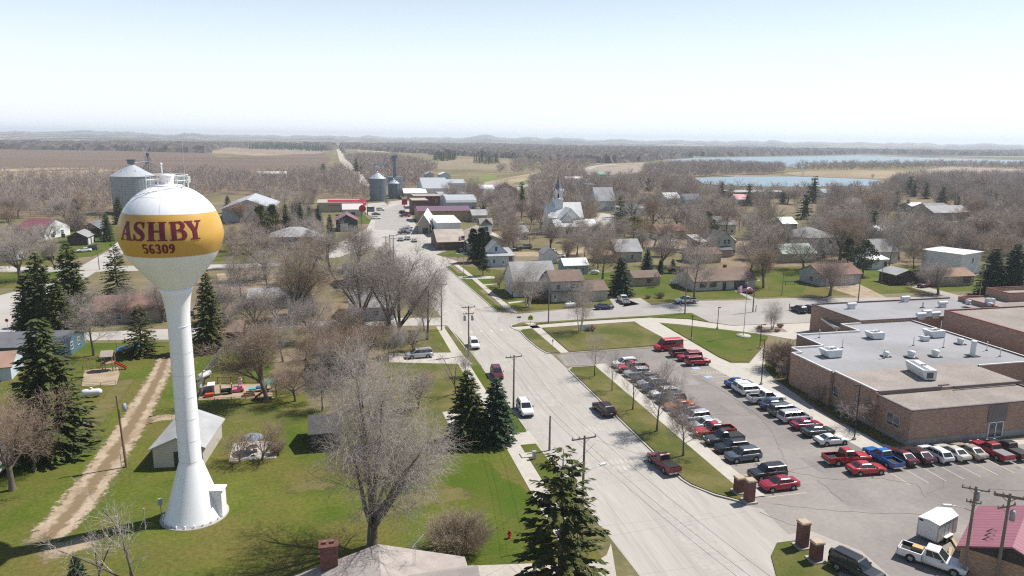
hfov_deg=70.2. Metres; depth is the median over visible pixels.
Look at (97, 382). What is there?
fence
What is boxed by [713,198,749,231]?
bare tree
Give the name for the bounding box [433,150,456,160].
pine belt
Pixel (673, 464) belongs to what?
power line
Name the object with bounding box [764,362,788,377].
lawn
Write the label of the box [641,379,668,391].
suv
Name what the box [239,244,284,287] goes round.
bare tree
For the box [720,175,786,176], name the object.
shore
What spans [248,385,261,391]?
water table
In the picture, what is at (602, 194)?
house
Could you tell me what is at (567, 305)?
propane tank
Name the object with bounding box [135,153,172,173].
grain elevator
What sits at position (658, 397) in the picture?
suv
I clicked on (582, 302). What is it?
birch tree
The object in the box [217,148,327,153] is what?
field
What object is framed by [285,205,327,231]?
bare tree
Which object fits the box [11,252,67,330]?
spruce tree
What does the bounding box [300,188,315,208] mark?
bare tree
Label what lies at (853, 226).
bare tree
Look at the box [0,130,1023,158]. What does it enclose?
hills
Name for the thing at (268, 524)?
lawn
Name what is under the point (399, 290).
bare tree
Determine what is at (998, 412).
door panel
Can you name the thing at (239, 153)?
field
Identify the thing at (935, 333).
rooftop unit
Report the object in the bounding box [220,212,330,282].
bare treetops
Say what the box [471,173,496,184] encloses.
pasture
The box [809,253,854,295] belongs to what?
bare tree
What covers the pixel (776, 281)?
lawn
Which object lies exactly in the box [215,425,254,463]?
bare tree
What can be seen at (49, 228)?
bare tree
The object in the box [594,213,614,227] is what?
house
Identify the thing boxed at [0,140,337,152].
woods
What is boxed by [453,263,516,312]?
sidewalk
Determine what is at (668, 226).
bare tree
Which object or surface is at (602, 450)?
road joint
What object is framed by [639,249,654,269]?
spruce tree
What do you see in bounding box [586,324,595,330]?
shrub
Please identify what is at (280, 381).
bare tree
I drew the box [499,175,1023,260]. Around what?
bare treetops
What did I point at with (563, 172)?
bare woods
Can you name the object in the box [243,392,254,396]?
timber box
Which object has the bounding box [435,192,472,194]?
shop
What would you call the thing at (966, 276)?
house
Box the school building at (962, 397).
[788,286,1023,445]
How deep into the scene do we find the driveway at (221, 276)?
202.66 m
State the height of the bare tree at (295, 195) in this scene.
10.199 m
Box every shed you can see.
[217,319,246,344]
[424,172,433,177]
[438,172,450,178]
[446,179,464,191]
[479,185,493,189]
[537,245,557,262]
[557,257,588,273]
[681,247,720,262]
[855,253,889,269]
[877,266,918,284]
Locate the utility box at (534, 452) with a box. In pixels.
[532,450,536,459]
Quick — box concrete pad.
[520,452,531,457]
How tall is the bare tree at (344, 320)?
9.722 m
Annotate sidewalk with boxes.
[339,226,373,244]
[436,326,565,540]
[442,411,459,426]
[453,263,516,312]
[459,276,494,278]
[512,318,1023,448]
[526,323,567,352]
[594,364,765,496]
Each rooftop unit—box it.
[818,346,842,358]
[864,330,884,339]
[905,360,936,380]
[919,335,929,340]
[922,328,945,337]
[984,298,995,304]
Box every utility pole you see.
[115,395,127,467]
[439,283,446,329]
[462,305,474,353]
[505,355,521,408]
[548,283,549,322]
[548,416,550,450]
[572,434,605,530]
[684,268,687,313]
[752,276,759,311]
[942,484,989,569]
[976,266,985,294]
[994,491,1023,575]
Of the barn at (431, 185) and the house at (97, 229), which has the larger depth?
the barn at (431, 185)
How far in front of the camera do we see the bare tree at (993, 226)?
276.82 m
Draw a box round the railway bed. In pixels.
[467,172,540,187]
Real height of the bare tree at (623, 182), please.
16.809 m
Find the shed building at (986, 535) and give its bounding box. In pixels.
[957,505,1023,575]
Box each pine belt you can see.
[249,143,325,151]
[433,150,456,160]
[473,155,499,163]
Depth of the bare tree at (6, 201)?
330.04 m
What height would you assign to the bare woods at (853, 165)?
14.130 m
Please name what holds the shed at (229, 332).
on the lawn at (268, 524)
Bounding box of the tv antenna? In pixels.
[404,533,425,563]
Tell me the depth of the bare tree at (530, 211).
347.95 m
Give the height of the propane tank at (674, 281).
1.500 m
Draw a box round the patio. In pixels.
[229,441,276,461]
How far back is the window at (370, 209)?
396.67 m
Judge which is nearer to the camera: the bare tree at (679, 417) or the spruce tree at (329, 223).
the bare tree at (679, 417)
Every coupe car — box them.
[663,399,694,409]
[789,418,822,429]
[813,433,849,446]
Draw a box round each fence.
[81,380,115,386]
[197,345,225,387]
[197,376,268,398]
[197,394,273,400]
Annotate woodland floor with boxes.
[0,167,369,216]
[346,158,436,187]
[524,173,1008,201]
[643,166,784,176]
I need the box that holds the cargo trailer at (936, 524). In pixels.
[916,507,958,543]
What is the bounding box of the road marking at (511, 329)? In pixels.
[400,222,640,470]
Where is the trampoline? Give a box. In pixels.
[115,338,138,354]
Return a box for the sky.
[0,0,1023,144]
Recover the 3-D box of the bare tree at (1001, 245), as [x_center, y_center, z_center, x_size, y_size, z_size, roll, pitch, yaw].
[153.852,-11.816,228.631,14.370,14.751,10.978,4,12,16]
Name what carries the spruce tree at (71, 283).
on the ground at (624, 567)
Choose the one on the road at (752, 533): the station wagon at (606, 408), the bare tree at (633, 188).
the station wagon at (606, 408)
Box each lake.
[670,156,1023,167]
[695,176,879,186]
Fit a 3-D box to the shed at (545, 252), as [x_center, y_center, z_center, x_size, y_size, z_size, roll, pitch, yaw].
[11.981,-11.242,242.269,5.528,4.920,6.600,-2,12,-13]
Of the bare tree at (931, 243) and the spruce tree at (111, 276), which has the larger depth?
the bare tree at (931, 243)
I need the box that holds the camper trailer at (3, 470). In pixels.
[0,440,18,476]
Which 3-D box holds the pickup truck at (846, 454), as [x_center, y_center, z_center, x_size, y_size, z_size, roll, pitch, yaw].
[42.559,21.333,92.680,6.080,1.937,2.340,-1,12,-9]
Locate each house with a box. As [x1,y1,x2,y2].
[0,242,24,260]
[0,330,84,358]
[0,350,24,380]
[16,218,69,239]
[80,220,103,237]
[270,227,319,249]
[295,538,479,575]
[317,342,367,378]
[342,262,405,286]
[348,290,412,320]
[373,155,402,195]
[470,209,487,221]
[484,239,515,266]
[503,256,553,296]
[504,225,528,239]
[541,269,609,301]
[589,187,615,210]
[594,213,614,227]
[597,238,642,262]
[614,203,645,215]
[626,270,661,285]
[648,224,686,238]
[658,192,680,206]
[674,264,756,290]
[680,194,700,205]
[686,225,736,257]
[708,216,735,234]
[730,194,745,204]
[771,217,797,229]
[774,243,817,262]
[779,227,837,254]
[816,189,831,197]
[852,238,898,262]
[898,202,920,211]
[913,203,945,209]
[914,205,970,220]
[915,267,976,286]
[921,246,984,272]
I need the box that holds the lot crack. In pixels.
[692,375,943,525]
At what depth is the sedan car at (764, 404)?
110.55 m
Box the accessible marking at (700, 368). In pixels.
[691,367,713,377]
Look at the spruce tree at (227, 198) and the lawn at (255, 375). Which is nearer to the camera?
the lawn at (255, 375)
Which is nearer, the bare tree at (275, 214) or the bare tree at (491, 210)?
the bare tree at (275, 214)
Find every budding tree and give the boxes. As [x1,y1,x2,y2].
[625,216,648,238]
[692,211,720,229]
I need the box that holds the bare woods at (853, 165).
[788,159,1023,170]
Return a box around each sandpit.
[82,367,119,385]
[198,384,273,399]
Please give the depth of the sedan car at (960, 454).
93.50 m
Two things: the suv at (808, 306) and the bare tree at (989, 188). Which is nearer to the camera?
the suv at (808, 306)
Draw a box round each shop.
[342,203,362,215]
[409,198,427,214]
[411,194,446,205]
[414,206,470,221]
[416,208,432,233]
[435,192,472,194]
[440,194,476,208]
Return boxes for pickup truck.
[397,230,410,234]
[399,227,412,231]
[513,246,522,250]
[617,295,629,303]
[617,360,649,370]
[646,451,681,474]
[674,295,698,303]
[693,421,736,438]
[702,428,745,445]
[745,389,785,404]
[820,446,871,466]
[862,446,905,468]
[895,539,968,575]
[917,280,935,287]
[969,439,1015,461]
[985,438,1023,459]
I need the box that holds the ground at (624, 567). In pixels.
[0,149,1023,575]
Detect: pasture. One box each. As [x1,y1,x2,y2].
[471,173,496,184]
[499,174,552,189]
[516,178,542,184]
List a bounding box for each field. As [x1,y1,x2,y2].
[0,150,218,172]
[0,168,87,171]
[0,169,117,182]
[59,153,329,173]
[212,151,280,155]
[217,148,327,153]
[357,149,389,153]
[430,158,521,169]
[591,162,644,174]
[605,163,637,166]
[784,170,931,178]
[927,166,1023,175]
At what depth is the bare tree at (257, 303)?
147.32 m
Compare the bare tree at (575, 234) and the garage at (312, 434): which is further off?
the bare tree at (575, 234)
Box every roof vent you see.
[846,302,856,308]
[879,351,891,357]
[900,296,910,301]
[903,350,918,358]
[915,312,926,319]
[921,309,932,316]
[927,349,942,357]
[930,311,940,318]
[937,301,947,307]
[954,338,966,344]
[962,300,973,304]
[964,340,980,357]
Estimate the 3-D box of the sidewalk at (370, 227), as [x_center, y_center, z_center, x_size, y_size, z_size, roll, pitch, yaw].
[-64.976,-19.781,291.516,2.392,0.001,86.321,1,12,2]
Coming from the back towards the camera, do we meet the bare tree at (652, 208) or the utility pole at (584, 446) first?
the bare tree at (652, 208)
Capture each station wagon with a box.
[592,401,616,416]
[623,366,651,375]
[648,385,677,396]
[713,437,749,453]
[917,445,954,462]
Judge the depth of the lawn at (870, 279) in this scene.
200.83 m
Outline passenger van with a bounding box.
[653,337,683,351]
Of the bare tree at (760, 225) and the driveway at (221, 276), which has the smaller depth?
the driveway at (221, 276)
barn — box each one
[220,193,279,221]
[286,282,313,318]
[416,178,449,193]
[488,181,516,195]
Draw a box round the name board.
[579,324,586,329]
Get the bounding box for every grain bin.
[110,159,154,211]
[369,171,385,200]
[388,178,399,198]
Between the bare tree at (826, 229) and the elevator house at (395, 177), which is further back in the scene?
the elevator house at (395, 177)
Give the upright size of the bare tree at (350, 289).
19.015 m
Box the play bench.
[219,382,232,394]
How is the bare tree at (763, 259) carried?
on the lawn at (870, 279)
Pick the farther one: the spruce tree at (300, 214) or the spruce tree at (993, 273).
the spruce tree at (300, 214)
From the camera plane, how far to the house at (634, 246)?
243.38 m
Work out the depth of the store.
392.66 m
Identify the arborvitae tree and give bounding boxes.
[466,228,479,262]
[473,227,487,260]
[482,232,491,246]
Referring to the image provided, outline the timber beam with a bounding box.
[951,537,960,552]
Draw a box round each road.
[0,242,122,331]
[0,263,297,271]
[84,317,448,339]
[284,200,457,272]
[336,149,368,185]
[410,268,788,575]
[497,295,974,324]
[586,164,614,173]
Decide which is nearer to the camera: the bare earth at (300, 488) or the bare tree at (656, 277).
the bare earth at (300, 488)
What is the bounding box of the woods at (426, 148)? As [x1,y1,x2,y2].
[338,142,1023,156]
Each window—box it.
[115,314,121,319]
[368,207,374,211]
[556,284,560,289]
[700,282,706,287]
[710,282,716,286]
[734,281,744,288]
[832,385,839,397]
[852,395,859,407]
[886,411,899,429]
[963,277,970,282]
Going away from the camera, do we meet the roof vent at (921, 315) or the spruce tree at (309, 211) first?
the roof vent at (921, 315)
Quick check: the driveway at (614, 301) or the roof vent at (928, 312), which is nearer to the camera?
the roof vent at (928, 312)
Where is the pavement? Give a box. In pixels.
[772,531,888,575]
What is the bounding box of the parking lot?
[556,348,1023,575]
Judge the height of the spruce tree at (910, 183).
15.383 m
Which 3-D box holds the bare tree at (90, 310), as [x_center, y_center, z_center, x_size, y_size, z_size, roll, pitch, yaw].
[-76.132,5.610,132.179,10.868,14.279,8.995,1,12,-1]
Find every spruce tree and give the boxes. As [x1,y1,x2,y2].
[3,318,107,465]
[9,275,33,331]
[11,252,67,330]
[42,278,82,341]
[50,242,95,324]
[66,555,90,575]
[67,199,88,230]
[98,213,116,241]
[99,243,135,294]
[111,197,122,223]
[121,304,165,358]
[191,270,229,353]
[223,195,230,205]
[282,204,290,227]
[288,205,297,226]
[296,203,304,226]
[305,207,312,229]
[314,206,325,233]
[324,214,334,236]
[353,158,359,171]
[441,370,487,448]
[478,377,519,449]
[511,444,611,575]
[517,182,527,200]
[608,257,636,297]
[612,194,626,233]
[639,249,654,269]
[657,259,665,273]
[668,259,677,273]
[717,183,725,196]
[741,184,756,205]
[779,192,788,203]
[795,193,814,219]
[802,176,822,203]
[816,238,827,259]
[867,209,879,225]
[891,191,901,210]
[903,175,916,194]
[908,181,921,196]
[920,182,931,198]
[934,186,949,204]
[953,196,962,204]
[971,248,1011,294]
[1001,242,1023,285]
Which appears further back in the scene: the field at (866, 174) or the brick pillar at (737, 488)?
the field at (866, 174)
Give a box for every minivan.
[405,346,433,358]
[767,402,800,415]
[776,408,812,423]
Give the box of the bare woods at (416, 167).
[343,151,437,187]
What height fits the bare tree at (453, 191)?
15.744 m
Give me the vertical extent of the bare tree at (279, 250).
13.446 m
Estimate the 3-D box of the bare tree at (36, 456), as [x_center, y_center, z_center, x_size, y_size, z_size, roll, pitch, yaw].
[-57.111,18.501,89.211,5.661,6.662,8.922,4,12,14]
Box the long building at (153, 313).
[70,294,193,324]
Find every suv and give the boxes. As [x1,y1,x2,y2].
[84,245,98,249]
[469,336,479,348]
[490,364,503,378]
[516,396,533,416]
[519,243,531,248]
[611,356,637,366]
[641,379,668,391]
[655,390,686,403]
[668,346,689,357]
[676,350,702,361]
[678,408,711,422]
[684,354,710,366]
[724,444,762,463]
[731,379,759,390]
[737,383,765,395]
[747,460,787,481]
[790,305,807,313]
[805,304,811,312]
[828,545,885,575]
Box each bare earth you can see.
[38,535,95,563]
[80,378,133,433]
[146,414,174,422]
[268,326,441,413]
[287,479,335,493]
[349,487,471,522]
[754,327,787,332]
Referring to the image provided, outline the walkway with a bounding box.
[734,289,756,299]
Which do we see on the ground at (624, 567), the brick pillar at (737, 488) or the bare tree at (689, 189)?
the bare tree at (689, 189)
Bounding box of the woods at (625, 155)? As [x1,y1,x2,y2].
[428,148,855,162]
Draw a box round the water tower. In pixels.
[116,143,228,530]
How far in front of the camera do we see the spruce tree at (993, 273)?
193.97 m
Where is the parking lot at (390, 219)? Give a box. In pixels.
[374,203,407,230]
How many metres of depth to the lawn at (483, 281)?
212.08 m
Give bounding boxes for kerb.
[446,267,742,526]
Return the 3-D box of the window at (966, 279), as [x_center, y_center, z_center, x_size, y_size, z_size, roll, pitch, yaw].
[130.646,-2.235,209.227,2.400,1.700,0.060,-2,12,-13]
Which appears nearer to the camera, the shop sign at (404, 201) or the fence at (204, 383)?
the fence at (204, 383)
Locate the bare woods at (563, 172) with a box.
[526,163,1023,196]
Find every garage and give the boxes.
[66,229,94,245]
[148,409,224,467]
[247,288,289,308]
[308,413,341,450]
[334,212,358,231]
[798,263,862,285]
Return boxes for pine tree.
[249,204,274,238]
[262,204,281,236]
[476,247,489,275]
[840,238,854,262]
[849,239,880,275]
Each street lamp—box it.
[759,339,764,384]
[852,384,860,439]
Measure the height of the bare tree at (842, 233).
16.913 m
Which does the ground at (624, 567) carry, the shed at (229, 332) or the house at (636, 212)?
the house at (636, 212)
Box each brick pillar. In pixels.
[730,474,744,494]
[740,477,757,504]
[791,518,811,550]
[804,537,826,564]
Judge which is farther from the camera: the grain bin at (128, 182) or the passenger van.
the grain bin at (128, 182)
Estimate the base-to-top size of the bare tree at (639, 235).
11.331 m
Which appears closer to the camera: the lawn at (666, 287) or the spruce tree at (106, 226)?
the lawn at (666, 287)
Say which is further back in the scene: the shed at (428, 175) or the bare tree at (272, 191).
the shed at (428, 175)
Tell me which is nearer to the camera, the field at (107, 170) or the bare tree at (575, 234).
the bare tree at (575, 234)
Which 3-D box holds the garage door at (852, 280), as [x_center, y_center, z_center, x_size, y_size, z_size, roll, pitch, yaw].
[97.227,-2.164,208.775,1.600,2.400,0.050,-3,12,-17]
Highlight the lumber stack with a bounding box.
[912,543,924,552]
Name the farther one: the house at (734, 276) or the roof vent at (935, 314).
the house at (734, 276)
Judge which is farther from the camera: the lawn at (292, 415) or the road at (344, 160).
the road at (344, 160)
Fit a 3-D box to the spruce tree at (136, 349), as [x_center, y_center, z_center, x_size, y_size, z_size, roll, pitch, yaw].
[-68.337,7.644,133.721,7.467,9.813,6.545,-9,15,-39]
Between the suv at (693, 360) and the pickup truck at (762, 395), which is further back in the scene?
the suv at (693, 360)
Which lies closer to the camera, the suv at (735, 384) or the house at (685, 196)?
the suv at (735, 384)
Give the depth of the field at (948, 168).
1152.02 m
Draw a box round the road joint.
[427,270,757,575]
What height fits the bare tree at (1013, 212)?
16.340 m
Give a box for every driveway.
[78,248,147,294]
[217,270,292,293]
[389,352,470,363]
[474,545,615,575]
[498,431,538,445]
[608,295,635,306]
[623,298,650,306]
[827,284,884,297]
[909,286,959,295]
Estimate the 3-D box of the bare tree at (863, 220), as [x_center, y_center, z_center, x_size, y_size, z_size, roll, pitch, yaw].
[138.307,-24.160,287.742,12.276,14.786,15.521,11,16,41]
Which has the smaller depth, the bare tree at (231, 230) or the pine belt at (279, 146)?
the bare tree at (231, 230)
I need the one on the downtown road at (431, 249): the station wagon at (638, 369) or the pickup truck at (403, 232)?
the pickup truck at (403, 232)
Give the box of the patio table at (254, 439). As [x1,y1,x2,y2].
[243,433,262,448]
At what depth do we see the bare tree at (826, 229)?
271.74 m
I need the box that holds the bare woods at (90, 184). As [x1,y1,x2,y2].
[0,166,369,215]
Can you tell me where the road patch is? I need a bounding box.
[491,336,869,575]
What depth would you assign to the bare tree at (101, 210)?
325.59 m
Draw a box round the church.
[542,175,597,237]
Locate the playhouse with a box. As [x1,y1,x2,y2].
[200,382,214,395]
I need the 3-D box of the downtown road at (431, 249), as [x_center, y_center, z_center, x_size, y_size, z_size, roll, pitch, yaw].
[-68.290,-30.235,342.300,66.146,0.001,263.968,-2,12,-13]
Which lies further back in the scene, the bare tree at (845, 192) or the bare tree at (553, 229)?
the bare tree at (845, 192)
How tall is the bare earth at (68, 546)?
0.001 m
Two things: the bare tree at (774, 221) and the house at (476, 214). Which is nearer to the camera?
the bare tree at (774, 221)
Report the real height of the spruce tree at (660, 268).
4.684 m
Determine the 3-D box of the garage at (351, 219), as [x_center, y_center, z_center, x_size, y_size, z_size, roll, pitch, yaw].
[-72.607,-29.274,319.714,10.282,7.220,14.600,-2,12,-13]
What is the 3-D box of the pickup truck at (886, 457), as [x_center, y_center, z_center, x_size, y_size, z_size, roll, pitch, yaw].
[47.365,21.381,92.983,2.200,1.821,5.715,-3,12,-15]
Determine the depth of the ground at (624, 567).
250.81 m
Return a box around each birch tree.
[456,346,475,369]
[502,256,550,307]
[561,276,596,330]
[576,277,594,303]
[761,298,784,329]
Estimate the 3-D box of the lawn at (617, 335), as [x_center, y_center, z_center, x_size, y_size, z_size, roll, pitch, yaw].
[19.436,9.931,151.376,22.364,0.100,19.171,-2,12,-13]
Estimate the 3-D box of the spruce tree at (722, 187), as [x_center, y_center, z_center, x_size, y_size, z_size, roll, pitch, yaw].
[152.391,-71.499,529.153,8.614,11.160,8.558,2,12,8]
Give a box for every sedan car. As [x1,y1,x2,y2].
[76,247,91,252]
[456,248,464,252]
[557,253,565,257]
[594,303,613,309]
[630,371,657,380]
[636,376,653,386]
[672,404,700,414]
[690,417,722,427]
[724,377,752,386]
[746,287,753,293]
[758,398,785,409]
[758,474,800,492]
[799,424,835,437]
[845,460,886,476]
[888,447,919,465]
[900,446,936,464]
[933,443,971,461]
[950,442,988,460]
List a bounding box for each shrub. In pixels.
[265,440,286,453]
[317,432,342,446]
[416,501,498,555]
[526,288,550,301]
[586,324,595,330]
[654,292,663,297]
[752,338,804,370]
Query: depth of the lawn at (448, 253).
255.07 m
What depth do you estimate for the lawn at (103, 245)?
263.80 m
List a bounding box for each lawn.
[0,257,53,264]
[0,273,64,287]
[0,329,601,575]
[33,224,116,260]
[194,347,277,384]
[213,243,275,261]
[217,405,330,428]
[356,215,370,223]
[379,332,461,419]
[433,459,547,530]
[436,250,467,256]
[444,327,465,350]
[446,266,461,276]
[459,271,503,289]
[461,266,1023,311]
[461,278,500,309]
[471,366,525,432]
[512,323,528,326]
[520,328,559,352]
[521,443,588,519]
[536,313,707,324]
[543,322,662,351]
[570,366,742,499]
[584,268,681,297]
[662,323,767,361]
[685,270,766,297]
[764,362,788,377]
[768,268,806,296]
[771,540,838,575]
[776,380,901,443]
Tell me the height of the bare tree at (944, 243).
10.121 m
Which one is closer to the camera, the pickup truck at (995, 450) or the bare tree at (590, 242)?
the pickup truck at (995, 450)
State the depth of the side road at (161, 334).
152.43 m
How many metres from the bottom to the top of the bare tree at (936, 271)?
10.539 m
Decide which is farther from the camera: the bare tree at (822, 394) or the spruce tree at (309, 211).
the spruce tree at (309, 211)
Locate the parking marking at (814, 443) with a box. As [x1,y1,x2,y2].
[561,355,1023,496]
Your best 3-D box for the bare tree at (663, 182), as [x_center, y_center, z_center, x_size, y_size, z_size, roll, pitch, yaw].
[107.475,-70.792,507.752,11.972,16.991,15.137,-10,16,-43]
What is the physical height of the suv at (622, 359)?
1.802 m
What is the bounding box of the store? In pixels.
[317,199,374,211]
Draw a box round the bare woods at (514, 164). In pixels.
[496,156,603,171]
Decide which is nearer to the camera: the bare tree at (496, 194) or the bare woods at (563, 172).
the bare tree at (496, 194)
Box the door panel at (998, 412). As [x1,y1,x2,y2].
[987,403,1008,422]
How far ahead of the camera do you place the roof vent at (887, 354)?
120.33 m
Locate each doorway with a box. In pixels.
[173,452,178,466]
[225,335,234,344]
[422,228,427,233]
[905,277,912,284]
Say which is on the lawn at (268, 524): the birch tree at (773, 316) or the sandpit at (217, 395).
the sandpit at (217, 395)
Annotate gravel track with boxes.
[23,357,170,545]
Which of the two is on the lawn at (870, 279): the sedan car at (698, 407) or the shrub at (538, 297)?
the shrub at (538, 297)
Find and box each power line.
[457,453,584,555]
[573,438,734,574]
[581,438,749,575]
[597,440,756,485]
[601,439,767,574]
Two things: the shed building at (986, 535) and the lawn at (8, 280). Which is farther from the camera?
the lawn at (8, 280)
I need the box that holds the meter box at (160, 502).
[158,498,162,515]
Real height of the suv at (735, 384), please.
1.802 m
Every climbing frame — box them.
[84,350,126,372]
[254,378,289,398]
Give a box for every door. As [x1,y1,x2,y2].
[340,223,347,230]
[553,294,556,301]
[849,276,853,284]
[987,421,1003,437]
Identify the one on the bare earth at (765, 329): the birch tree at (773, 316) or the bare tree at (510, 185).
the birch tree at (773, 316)
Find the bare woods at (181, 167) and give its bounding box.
[0,162,356,180]
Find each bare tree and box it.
[0,187,36,217]
[0,192,30,220]
[0,205,26,224]
[0,220,23,239]
[0,223,52,281]
[0,381,76,491]
[2,220,43,255]
[16,419,67,470]
[22,478,154,575]
[27,231,62,269]
[29,216,62,240]
[37,193,71,221]
[56,200,96,231]
[57,282,121,355]
[69,190,90,211]
[72,492,143,575]
[89,201,104,219]
[114,281,139,313]
[138,282,164,322]
[192,276,246,318]
[193,304,288,402]
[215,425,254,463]
[216,300,245,324]
[220,235,243,266]
[221,249,257,297]
[222,198,259,222]
[223,221,239,249]
[223,221,298,279]
[223,282,282,330]
[223,318,263,363]
[235,210,265,252]
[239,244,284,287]
[241,200,268,225]
[245,416,291,460]
[252,287,293,319]
[259,309,297,361]
[260,186,279,199]
[263,347,327,401]
[265,202,282,219]
[267,233,334,304]
[268,237,314,272]
[270,201,284,224]
[275,187,292,208]
[275,240,341,293]
[282,223,343,268]
[283,292,335,342]
[283,318,322,373]
[285,191,311,213]
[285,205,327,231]
[288,322,476,547]
[291,190,300,201]
[295,234,329,265]
[298,178,323,203]
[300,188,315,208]
[301,316,337,344]
[301,353,344,410]
[302,205,321,217]
[304,222,322,239]
[305,322,376,380]
[311,239,398,324]
[322,305,359,341]
[323,299,371,340]
[337,315,390,364]
[338,218,379,262]
[340,237,433,327]
[368,247,407,284]
[368,304,396,343]
[370,236,398,262]
[370,249,451,339]
[381,320,406,356]
[394,318,428,348]
[395,367,439,408]
[402,254,449,339]
[406,273,434,330]
[436,343,467,393]
[440,180,463,194]
[443,182,461,194]
[463,178,484,195]
[463,186,482,200]
[464,180,480,191]
[469,183,481,197]
[474,192,494,208]
[475,184,493,205]
[479,187,510,213]
[484,201,500,227]
[487,213,521,231]
[489,198,515,221]
[491,271,504,287]
[492,194,514,217]
[492,200,519,229]
[493,180,515,191]
[495,179,513,201]
[496,219,523,247]
[500,220,525,245]
[502,279,523,296]
[514,197,530,218]
[522,204,543,222]
[524,189,549,206]
[528,186,544,200]
[530,200,552,229]
[542,211,568,248]
[559,231,578,257]
[563,189,585,197]
[563,192,589,208]
[563,193,575,201]
[563,221,594,254]
[565,215,585,237]
[576,195,605,217]
[576,225,593,256]
[578,227,631,278]
[579,213,604,234]
[582,205,602,223]
[584,328,606,375]
[585,234,600,265]
[586,195,606,208]
[586,228,609,267]
[592,226,620,248]
[593,175,606,182]
[597,179,612,186]
[597,217,613,238]
[601,179,623,195]
[602,210,629,238]
[603,348,622,390]
[605,182,624,197]
[610,174,640,185]
[612,189,632,213]
[614,174,627,184]
[614,216,635,238]
[616,192,646,215]
[621,355,648,409]
[625,181,643,200]
[630,210,681,247]
[631,212,650,230]
[633,226,653,250]
[637,193,653,203]
[638,194,684,223]
[640,358,687,430]
[643,203,661,215]
[651,229,682,262]
[653,175,676,191]
[653,194,664,207]
[654,271,659,286]
[657,229,676,255]
[658,178,675,190]
[658,187,681,208]
[665,382,709,455]
[666,203,695,223]
[666,205,685,223]
[668,234,721,297]
[672,179,684,190]
[675,218,727,266]
[677,180,700,194]
[682,195,702,211]
[683,209,712,233]
[684,204,709,226]
[691,199,718,232]
[694,190,724,210]
[700,185,709,197]
[708,185,724,197]
[710,197,742,216]
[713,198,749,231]
[720,196,741,224]
[721,192,737,202]
[725,183,736,196]
[731,226,781,272]
[736,208,766,228]
[743,208,795,241]
[743,242,782,287]
[744,225,768,248]
[746,188,766,206]
[748,224,792,268]
[753,204,776,221]
[757,184,776,205]
[764,215,782,228]
[775,356,789,381]
[778,181,802,203]
[780,222,813,243]
[781,229,828,267]
[803,214,840,237]
[807,384,829,401]
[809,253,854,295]
[810,221,849,240]
[813,197,830,216]
[816,211,875,259]
[821,200,867,248]
[822,192,839,207]
[828,179,855,197]
[835,215,869,244]
[836,395,878,425]
[838,190,852,205]
[843,195,864,212]
[854,208,871,229]
[856,216,885,238]
[857,188,905,218]
[864,183,885,197]
[872,218,900,238]
[875,219,916,246]
[876,187,897,213]
[879,232,910,265]
[884,200,895,215]
[884,209,923,234]
[885,218,919,259]
[888,204,924,225]
[890,174,901,182]
[900,213,931,247]
[900,233,929,268]
[913,230,942,255]
[914,174,928,186]
[914,257,959,294]
[918,211,949,232]
[920,210,943,233]
[922,173,939,185]
[925,234,955,247]
[927,212,954,242]
[928,222,955,245]
[942,218,1006,259]
[944,183,960,194]
[944,189,966,202]
[950,205,974,219]
[950,218,989,227]
[950,225,981,247]
[955,194,985,214]
[957,190,980,207]
[960,176,978,189]
[960,192,988,207]
[962,209,1004,250]
[969,220,1012,239]
[970,208,1003,225]
[973,176,990,186]
[975,195,999,213]
[977,227,1022,267]
[979,184,1001,196]
[980,223,1023,248]
[985,212,1023,245]
[1002,205,1022,240]
[1003,178,1019,191]
[1005,228,1023,259]
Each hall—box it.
[430,218,512,252]
[722,190,787,198]
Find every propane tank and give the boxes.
[81,387,101,397]
[197,370,211,380]
[564,301,574,307]
[590,269,598,274]
[670,279,678,284]
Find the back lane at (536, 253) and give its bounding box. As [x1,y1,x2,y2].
[513,241,749,255]
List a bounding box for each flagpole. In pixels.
[458,236,468,253]
[736,282,750,337]
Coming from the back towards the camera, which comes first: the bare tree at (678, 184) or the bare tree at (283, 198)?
the bare tree at (678, 184)
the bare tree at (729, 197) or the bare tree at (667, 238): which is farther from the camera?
the bare tree at (729, 197)
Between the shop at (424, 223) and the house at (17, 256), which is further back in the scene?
the shop at (424, 223)
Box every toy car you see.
[204,392,213,396]
[230,385,243,392]
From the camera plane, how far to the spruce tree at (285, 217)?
296.95 m
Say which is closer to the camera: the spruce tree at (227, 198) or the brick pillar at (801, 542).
the brick pillar at (801, 542)
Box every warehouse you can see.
[401,188,426,198]
[430,215,460,230]
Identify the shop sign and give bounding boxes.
[359,205,365,221]
[402,197,406,210]
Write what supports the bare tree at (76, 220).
on the lawn at (103, 245)

